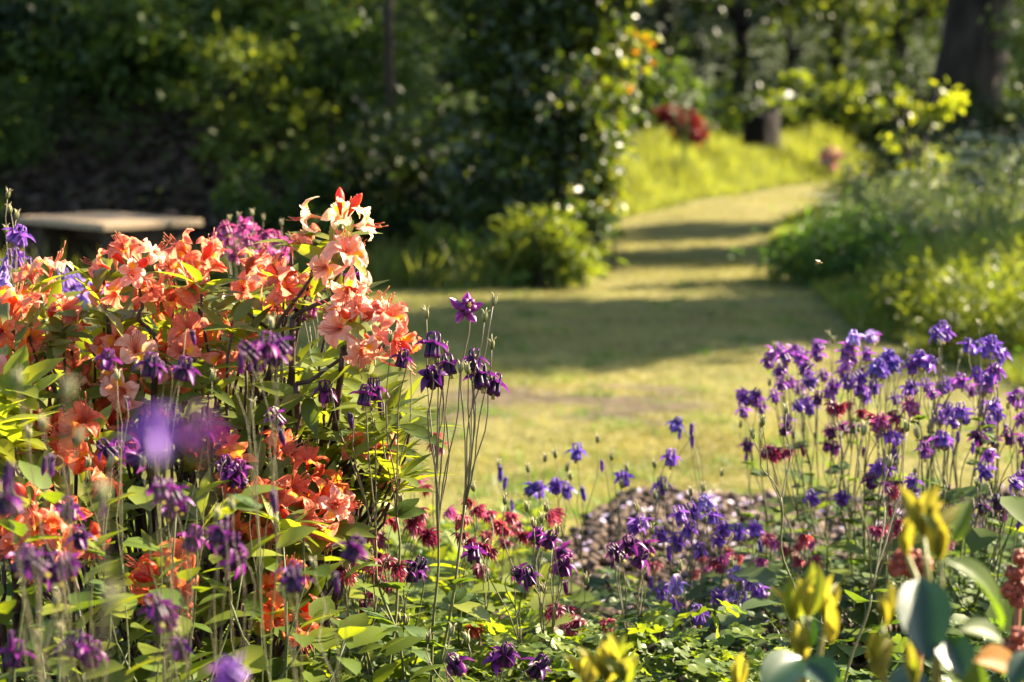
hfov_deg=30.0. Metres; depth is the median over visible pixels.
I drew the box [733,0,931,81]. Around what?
woodland tree
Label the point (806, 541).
columbine
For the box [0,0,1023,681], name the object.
lawn
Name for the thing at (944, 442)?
columbine
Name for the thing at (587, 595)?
leafy plant
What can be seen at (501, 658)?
columbine
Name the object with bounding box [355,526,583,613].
leafy plant
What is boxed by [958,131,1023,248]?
cow parsley
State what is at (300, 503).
azalea
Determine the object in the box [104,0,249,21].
bank shrub
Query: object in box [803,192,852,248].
cow parsley
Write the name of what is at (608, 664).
glossy shrub
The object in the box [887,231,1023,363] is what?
verge bush
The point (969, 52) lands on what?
tree
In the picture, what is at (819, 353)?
columbine
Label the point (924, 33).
woodland tree
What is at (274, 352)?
columbine
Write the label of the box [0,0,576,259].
bank undergrowth
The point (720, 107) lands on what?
wood undergrowth
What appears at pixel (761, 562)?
columbine
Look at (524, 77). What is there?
ivy clad tree
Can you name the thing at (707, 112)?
cow parsley
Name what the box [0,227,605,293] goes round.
edge grass
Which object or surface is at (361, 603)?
columbine
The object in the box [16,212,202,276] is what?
garden bench
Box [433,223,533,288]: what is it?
bush
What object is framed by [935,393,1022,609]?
columbine
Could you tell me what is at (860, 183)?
verge bush
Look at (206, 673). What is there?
leafy plant
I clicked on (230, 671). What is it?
columbine
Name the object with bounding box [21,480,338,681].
leafy plant
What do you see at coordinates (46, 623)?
leafy plant
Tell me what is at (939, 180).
cow parsley
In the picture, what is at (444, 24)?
bank tree
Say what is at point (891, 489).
columbine
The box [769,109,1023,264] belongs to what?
verge bush
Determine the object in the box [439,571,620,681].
columbine
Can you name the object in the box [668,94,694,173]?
cow parsley
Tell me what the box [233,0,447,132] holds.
bank shrub
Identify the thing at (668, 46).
woodland tree
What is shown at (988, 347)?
columbine
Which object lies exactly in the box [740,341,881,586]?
columbine
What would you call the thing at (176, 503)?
columbine
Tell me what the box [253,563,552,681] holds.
leafy plant
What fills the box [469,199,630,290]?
bush
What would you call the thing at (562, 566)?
columbine
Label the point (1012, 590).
rust spike
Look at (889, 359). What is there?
columbine
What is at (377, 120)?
bank shrub
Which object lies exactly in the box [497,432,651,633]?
columbine
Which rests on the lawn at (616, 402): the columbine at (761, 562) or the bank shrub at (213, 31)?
the bank shrub at (213, 31)
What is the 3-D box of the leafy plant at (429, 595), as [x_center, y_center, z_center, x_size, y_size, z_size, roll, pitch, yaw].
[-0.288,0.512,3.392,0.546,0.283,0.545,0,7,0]
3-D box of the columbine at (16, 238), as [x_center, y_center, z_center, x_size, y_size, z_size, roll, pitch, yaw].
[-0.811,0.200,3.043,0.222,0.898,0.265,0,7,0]
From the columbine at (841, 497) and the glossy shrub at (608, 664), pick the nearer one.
the glossy shrub at (608, 664)
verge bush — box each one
[727,186,958,289]
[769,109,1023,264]
[770,155,922,231]
[798,141,991,220]
[804,162,1013,273]
[830,234,1023,340]
[847,73,1023,204]
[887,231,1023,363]
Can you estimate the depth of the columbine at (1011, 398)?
3.51 m
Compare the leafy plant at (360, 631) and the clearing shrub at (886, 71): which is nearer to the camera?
the leafy plant at (360, 631)
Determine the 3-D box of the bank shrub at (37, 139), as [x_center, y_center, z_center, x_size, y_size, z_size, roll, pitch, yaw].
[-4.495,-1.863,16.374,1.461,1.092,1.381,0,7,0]
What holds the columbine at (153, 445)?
on the lawn at (616, 402)
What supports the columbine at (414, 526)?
on the lawn at (616, 402)
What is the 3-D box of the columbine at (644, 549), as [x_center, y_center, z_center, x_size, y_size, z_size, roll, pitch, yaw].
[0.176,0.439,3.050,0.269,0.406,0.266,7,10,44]
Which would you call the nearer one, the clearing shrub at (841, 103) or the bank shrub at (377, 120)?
the bank shrub at (377, 120)
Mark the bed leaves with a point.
(899, 639)
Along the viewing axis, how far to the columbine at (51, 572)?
1.77 m
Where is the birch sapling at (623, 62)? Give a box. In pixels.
[569,0,669,270]
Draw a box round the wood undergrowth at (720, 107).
[396,0,1023,148]
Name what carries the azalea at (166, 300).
on the lawn at (616, 402)
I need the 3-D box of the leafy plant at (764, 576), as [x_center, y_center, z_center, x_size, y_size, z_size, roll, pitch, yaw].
[0.544,0.490,3.088,0.482,0.235,0.497,0,7,0]
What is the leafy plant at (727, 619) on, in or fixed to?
on the lawn at (616, 402)
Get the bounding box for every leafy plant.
[0,460,218,681]
[0,482,318,681]
[0,535,166,681]
[4,597,124,681]
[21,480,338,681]
[47,619,214,681]
[162,530,446,681]
[197,543,435,681]
[233,562,474,655]
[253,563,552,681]
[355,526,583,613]
[374,560,634,644]
[391,594,634,681]
[403,513,553,644]
[545,605,837,681]
[680,540,898,658]
[704,567,988,677]
[710,461,1013,596]
[727,490,828,558]
[843,485,1023,634]
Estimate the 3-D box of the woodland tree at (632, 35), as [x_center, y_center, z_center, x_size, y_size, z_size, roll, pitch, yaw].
[1.215,-9.100,36.177,6.135,9.685,5.720,-5,9,-35]
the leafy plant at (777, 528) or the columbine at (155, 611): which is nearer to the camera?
the columbine at (155, 611)
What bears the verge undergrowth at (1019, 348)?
on the lawn at (616, 402)
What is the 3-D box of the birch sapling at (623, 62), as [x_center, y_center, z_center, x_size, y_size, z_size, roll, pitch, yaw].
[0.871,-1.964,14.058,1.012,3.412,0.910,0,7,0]
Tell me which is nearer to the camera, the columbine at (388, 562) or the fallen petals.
the columbine at (388, 562)
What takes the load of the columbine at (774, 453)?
on the lawn at (616, 402)
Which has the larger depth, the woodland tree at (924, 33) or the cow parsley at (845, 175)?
the woodland tree at (924, 33)
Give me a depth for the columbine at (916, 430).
2.22 m
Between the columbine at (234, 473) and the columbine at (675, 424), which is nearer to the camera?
the columbine at (234, 473)
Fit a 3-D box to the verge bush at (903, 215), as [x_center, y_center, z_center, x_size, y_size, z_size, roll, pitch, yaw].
[2.851,-0.821,13.663,1.677,0.888,1.803,0,7,0]
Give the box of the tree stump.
[742,103,782,154]
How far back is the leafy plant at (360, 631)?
2.43 m
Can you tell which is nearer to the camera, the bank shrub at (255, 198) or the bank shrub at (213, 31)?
the bank shrub at (255, 198)
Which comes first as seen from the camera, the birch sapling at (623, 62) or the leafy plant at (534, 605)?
the leafy plant at (534, 605)
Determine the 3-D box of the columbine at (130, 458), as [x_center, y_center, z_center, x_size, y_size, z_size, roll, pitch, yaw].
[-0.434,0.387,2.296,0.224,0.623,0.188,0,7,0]
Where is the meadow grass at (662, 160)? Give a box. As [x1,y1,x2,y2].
[524,117,888,248]
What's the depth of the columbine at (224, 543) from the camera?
1.92 m
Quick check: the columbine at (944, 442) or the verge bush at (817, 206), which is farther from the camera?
the verge bush at (817, 206)
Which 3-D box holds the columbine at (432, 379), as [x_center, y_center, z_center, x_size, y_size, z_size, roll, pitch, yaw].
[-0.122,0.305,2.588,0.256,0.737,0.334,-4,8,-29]
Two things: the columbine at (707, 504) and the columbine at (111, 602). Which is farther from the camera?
the columbine at (707, 504)
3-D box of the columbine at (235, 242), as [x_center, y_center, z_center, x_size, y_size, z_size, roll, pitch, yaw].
[-0.513,0.211,3.598,0.244,0.914,0.431,0,7,0]
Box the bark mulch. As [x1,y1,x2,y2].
[524,484,1023,674]
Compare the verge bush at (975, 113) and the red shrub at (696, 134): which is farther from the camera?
the red shrub at (696, 134)
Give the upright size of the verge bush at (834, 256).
0.765 m
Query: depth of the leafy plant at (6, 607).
2.06 m
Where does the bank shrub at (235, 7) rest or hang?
on the lawn at (616, 402)
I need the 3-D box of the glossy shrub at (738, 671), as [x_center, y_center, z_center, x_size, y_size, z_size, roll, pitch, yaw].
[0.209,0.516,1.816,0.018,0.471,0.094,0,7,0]
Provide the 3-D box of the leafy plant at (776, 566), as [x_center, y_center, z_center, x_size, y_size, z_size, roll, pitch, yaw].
[0.529,0.480,3.385,0.499,0.247,0.504,0,7,0]
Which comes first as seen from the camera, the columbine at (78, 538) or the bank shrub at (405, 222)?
the columbine at (78, 538)
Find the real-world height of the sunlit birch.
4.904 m
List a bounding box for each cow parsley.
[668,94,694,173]
[701,66,718,151]
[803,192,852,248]
[815,148,869,220]
[887,158,962,238]
[942,135,1008,243]
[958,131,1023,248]
[962,180,1023,272]
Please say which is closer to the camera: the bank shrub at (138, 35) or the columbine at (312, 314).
the columbine at (312, 314)
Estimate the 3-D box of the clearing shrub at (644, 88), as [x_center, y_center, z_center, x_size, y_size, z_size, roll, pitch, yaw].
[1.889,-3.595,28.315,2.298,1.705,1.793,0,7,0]
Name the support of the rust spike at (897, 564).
on the lawn at (616, 402)
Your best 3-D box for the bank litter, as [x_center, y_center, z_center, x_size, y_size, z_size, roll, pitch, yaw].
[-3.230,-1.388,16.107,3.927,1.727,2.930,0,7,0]
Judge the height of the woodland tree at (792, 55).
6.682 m
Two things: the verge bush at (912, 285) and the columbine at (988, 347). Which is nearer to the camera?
the columbine at (988, 347)
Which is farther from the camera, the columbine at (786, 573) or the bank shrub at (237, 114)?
the bank shrub at (237, 114)
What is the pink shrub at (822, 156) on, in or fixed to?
on the lawn at (616, 402)
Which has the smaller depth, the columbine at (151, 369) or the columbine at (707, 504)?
the columbine at (151, 369)
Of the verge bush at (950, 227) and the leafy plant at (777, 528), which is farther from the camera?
the verge bush at (950, 227)
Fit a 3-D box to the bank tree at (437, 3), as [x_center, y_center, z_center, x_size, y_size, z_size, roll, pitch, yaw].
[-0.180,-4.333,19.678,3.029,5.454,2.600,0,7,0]
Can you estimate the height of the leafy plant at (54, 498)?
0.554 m
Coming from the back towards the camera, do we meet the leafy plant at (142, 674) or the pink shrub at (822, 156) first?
the pink shrub at (822, 156)
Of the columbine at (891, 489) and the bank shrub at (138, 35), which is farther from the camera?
the bank shrub at (138, 35)
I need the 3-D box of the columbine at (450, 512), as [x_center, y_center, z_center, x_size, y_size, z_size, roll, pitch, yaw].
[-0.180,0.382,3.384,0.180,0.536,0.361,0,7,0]
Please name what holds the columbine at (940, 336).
on the bark mulch
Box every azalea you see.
[0,187,466,675]
[0,344,71,681]
[0,391,452,681]
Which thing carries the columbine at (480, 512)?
on the lawn at (616, 402)
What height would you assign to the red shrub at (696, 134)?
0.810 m
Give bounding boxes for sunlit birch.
[978,0,1023,132]
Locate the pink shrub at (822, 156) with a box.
[817,144,844,173]
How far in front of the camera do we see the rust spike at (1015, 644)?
1.79 m
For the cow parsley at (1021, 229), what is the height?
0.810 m
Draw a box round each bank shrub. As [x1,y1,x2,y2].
[0,0,105,85]
[0,0,238,107]
[0,61,75,182]
[64,0,272,89]
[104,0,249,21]
[156,9,341,178]
[191,0,379,44]
[197,152,374,250]
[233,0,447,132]
[283,85,477,248]
[346,99,548,263]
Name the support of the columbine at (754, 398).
on the bark mulch
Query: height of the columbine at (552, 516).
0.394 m
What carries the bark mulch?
on the lawn at (616, 402)
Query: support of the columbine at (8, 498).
on the lawn at (616, 402)
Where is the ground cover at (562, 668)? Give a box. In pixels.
[0,484,792,681]
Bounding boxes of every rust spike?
[887,548,933,670]
[998,627,1023,654]
[999,549,1023,627]
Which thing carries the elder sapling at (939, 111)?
on the lawn at (616, 402)
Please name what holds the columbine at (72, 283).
on the lawn at (616, 402)
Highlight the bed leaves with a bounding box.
[633,523,1023,681]
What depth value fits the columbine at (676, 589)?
3.16 m
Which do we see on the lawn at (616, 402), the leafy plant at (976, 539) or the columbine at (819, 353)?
the leafy plant at (976, 539)
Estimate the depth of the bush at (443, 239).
13.21 m
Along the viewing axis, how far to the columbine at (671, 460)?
3.56 m
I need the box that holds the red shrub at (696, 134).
[653,102,711,149]
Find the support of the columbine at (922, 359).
on the bark mulch
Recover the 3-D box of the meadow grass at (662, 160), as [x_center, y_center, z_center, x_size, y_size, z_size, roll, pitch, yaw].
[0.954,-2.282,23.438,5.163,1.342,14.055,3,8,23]
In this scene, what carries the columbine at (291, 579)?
on the lawn at (616, 402)
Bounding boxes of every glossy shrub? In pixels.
[562,633,637,681]
[730,651,747,681]
[760,561,839,681]
[865,484,1023,681]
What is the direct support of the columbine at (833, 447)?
on the bark mulch
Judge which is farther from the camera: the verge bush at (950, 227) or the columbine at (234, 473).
the verge bush at (950, 227)
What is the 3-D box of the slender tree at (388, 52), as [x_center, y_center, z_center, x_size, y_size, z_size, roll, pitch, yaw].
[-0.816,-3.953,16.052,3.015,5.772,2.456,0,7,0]
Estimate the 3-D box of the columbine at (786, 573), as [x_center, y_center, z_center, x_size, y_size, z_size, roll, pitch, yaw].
[0.440,0.355,2.945,0.263,0.525,0.235,5,9,36]
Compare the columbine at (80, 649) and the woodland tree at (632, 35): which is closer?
the columbine at (80, 649)
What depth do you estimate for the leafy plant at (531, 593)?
3.59 m
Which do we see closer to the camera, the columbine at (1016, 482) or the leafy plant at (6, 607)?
the leafy plant at (6, 607)
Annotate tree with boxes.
[384,0,393,166]
[399,0,629,138]
[408,0,489,38]
[425,0,657,269]
[579,4,674,65]
[610,0,786,111]
[634,0,893,111]
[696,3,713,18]
[718,0,872,98]
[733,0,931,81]
[795,0,946,100]
[881,0,1023,99]
[910,0,1021,62]
[919,0,1011,172]
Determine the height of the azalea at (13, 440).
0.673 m
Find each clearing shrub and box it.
[601,40,714,134]
[729,69,887,143]
[798,47,932,145]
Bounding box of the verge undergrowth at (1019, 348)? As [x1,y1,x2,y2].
[768,154,1023,381]
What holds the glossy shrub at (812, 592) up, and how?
on the lawn at (616, 402)
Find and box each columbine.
[0,187,56,678]
[0,366,85,681]
[0,628,192,681]
[6,543,81,681]
[23,424,117,681]
[41,429,249,681]
[54,268,108,587]
[61,372,126,681]
[93,329,200,681]
[121,406,227,681]
[137,591,186,681]
[139,457,209,681]
[194,208,292,649]
[198,654,248,681]
[202,496,254,674]
[208,367,285,681]
[226,315,292,681]
[269,489,367,681]
[288,572,431,677]
[292,268,382,672]
[304,493,442,671]
[311,330,426,681]
[320,555,499,681]
[331,542,408,681]
[363,432,456,662]
[397,292,508,681]
[425,623,550,681]
[433,480,535,653]
[438,492,578,681]
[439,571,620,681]
[456,500,614,648]
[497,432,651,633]
[526,501,716,679]
[575,435,695,631]
[587,481,764,668]
[606,556,781,681]
[647,545,796,631]
[655,416,753,602]
[691,516,862,649]
[715,386,840,617]
[715,420,878,648]
[728,402,900,658]
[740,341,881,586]
[756,329,873,620]
[767,396,921,644]
[797,420,904,579]
[798,329,902,630]
[803,448,963,652]
[836,478,954,678]
[841,342,920,622]
[844,417,920,681]
[850,349,983,631]
[872,320,955,582]
[878,460,1023,634]
[895,318,1012,612]
[898,400,1008,634]
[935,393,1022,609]
[995,386,1023,598]
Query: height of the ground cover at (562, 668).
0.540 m
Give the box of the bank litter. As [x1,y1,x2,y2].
[0,76,357,264]
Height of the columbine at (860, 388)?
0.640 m
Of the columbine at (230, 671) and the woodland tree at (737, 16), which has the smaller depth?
the columbine at (230, 671)
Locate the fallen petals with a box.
[543,484,1003,637]
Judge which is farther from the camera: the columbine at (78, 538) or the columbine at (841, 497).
the columbine at (841, 497)
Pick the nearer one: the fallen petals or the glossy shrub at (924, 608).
the glossy shrub at (924, 608)
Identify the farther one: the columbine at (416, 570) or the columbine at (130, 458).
the columbine at (416, 570)
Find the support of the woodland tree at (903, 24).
on the lawn at (616, 402)
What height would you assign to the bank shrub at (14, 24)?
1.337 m
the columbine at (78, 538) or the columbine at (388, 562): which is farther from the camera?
the columbine at (388, 562)
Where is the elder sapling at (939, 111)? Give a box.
[872,72,969,206]
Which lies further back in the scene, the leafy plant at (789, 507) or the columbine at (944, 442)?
the leafy plant at (789, 507)
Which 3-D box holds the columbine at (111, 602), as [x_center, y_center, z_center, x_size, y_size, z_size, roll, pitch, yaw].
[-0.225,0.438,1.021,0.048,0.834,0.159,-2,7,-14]
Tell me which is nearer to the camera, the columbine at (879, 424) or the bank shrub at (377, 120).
the columbine at (879, 424)
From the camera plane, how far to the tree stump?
26.87 m
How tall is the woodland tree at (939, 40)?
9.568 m
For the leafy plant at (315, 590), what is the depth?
2.72 m
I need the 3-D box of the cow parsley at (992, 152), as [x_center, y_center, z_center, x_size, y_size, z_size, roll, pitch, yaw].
[3.112,-0.897,13.013,0.392,1.003,0.528,6,10,42]

